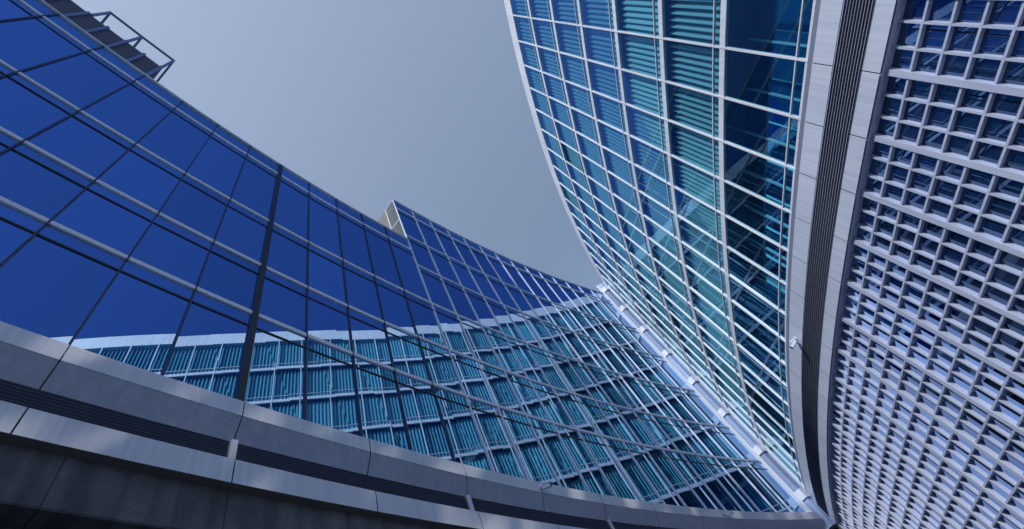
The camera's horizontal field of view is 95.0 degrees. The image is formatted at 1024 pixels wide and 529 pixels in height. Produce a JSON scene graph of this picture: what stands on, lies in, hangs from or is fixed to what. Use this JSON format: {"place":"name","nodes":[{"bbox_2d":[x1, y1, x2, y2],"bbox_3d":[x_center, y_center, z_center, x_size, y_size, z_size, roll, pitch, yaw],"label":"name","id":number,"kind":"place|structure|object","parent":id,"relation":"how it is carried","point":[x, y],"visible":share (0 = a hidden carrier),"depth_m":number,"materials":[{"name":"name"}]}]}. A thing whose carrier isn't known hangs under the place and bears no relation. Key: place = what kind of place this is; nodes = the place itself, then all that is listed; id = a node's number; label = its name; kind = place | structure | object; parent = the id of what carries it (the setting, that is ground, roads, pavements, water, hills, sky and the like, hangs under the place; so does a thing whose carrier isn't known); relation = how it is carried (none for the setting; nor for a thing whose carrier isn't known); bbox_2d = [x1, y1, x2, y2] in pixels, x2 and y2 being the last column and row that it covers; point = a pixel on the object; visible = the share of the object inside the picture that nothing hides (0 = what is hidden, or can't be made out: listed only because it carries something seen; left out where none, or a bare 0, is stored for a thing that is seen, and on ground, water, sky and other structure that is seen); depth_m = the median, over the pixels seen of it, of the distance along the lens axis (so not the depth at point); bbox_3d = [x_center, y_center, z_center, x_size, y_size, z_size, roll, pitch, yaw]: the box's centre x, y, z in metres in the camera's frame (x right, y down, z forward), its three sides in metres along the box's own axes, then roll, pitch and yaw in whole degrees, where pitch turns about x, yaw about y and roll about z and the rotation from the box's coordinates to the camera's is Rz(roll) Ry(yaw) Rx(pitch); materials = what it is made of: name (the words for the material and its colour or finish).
{"place":"outdoors","nodes":[
{"label":"outdoors","id":0,"kind":"place"},
{"bbox_2d":[44,0,175,81],"bbox_3d":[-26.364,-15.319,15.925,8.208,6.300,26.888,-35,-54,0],"label":"rooftop railing","id":1,"kind":"object","parent":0,"point":[79,16],"visible":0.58,"depth_m":21.59,"materials":[{"name":"grey metal"}]},
{"bbox_2d":[0,442,438,528],"bbox_3d":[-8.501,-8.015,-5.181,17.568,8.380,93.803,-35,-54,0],"label":"soffit","id":2,"kind":"structure","parent":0,"point":[41,490],"depth_m":7.39,"materials":[{"name":"grey concrete"}]},
{"bbox_2d":[72,0,602,290],"label":"sky","id":3,"kind":"structure","parent":0,"point":[421,105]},
{"bbox_2d":[378,201,404,235],"bbox_3d":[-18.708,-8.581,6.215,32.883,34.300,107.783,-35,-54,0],"label":"wall","id":4,"kind":"structure","parent":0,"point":[392,215],"depth_m":32.65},
{"bbox_2d":[385,200,407,240],"bbox_3d":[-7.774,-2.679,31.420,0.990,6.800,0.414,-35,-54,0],"label":"wall trim","id":5,"kind":"structure","parent":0,"point":[398,219],"depth_m":31.83,"materials":[{"name":"white metal"}]},
{"bbox_2d":[0,0,805,511],"bbox_3d":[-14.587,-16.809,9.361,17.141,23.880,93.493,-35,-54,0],"label":"glass facade","id":6,"kind":"structure","parent":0,"point":[48,288],"depth_m":16.50,"materials":[{"name":"blue glass"}]},
{"bbox_2d":[0,0,807,511],"bbox_3d":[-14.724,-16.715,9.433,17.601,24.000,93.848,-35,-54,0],"label":"building frames","id":7,"kind":"structure","parent":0,"point":[246,360],"depth_m":18.68,"materials":[{"name":"grey metal"}]},
{"bbox_2d":[0,321,837,528],"bbox_3d":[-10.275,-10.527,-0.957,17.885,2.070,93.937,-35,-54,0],"label":"fascia band","id":8,"kind":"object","parent":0,"point":[80,403],"depth_m":9.71,"materials":[{"name":"grey metal"}]},
{"bbox_2d":[538,336,796,515],"bbox_3d":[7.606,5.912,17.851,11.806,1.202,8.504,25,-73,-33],"label":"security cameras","id":9,"kind":"object","parent":8,"relation":"attached to","point":[547,485],"visible":1,"depth_m":17.83,"materials":[{"name":"white plastic"}]},
{"bbox_2d":[565,0,721,343],"bbox_3d":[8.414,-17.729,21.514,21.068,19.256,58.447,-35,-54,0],"label":"window blinds","id":10,"kind":"object","parent":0,"point":[694,22],"visible":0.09,"depth_m":18.79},
{"bbox_2d":[510,0,802,483],"bbox_3d":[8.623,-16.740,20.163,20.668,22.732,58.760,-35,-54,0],"label":"window glass","id":11,"kind":"object","parent":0,"point":[598,43],"visible":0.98,"depth_m":25.65,"materials":[{"name":"blue glass"}]},
{"bbox_2d":[504,0,815,487],"bbox_3d":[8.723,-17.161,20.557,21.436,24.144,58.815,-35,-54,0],"label":"building frames","id":12,"kind":"structure","parent":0,"point":[723,47],"depth_m":22.44,"materials":[{"name":"white metal"}]},
{"bbox_2d":[562,0,812,434],"bbox_3d":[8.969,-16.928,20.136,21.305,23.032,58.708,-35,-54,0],"label":"building interior","id":13,"kind":"object","parent":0,"point":[771,26],"visible":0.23,"depth_m":16.36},
{"bbox_2d":[786,0,896,527],"bbox_3d":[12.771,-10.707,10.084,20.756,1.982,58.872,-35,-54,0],"label":"fascia band","id":14,"kind":"object","parent":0,"point":[848,45],"visible":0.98,"depth_m":13.61,"materials":[{"name":"grey metal"}]},
{"bbox_2d":[833,0,1023,528],"bbox_3d":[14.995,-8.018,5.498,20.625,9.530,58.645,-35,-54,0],"label":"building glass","id":15,"kind":"object","parent":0,"point":[995,41],"visible":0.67,"depth_m":11.22,"materials":[{"name":"blue glass"}]},
{"label":"ground","id":16,"kind":"structure","parent":0,"visible":0},
{"bbox_2d":[596,282,845,528],"bbox_3d":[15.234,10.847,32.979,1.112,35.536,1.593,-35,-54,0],"label":"column","id":17,"kind":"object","parent":16,"relation":"on","point":[782,474],"visible":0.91,"depth_m":32.50,"materials":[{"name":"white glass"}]},
{"bbox_2d":[827,0,1023,528],"bbox_3d":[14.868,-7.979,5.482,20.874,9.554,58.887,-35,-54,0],"label":"facade grid","id":18,"kind":"object","parent":16,"relation":"on","point":[850,512],"visible":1,"depth_m":12.54,"materials":[{"name":"white metal"}]}
]}

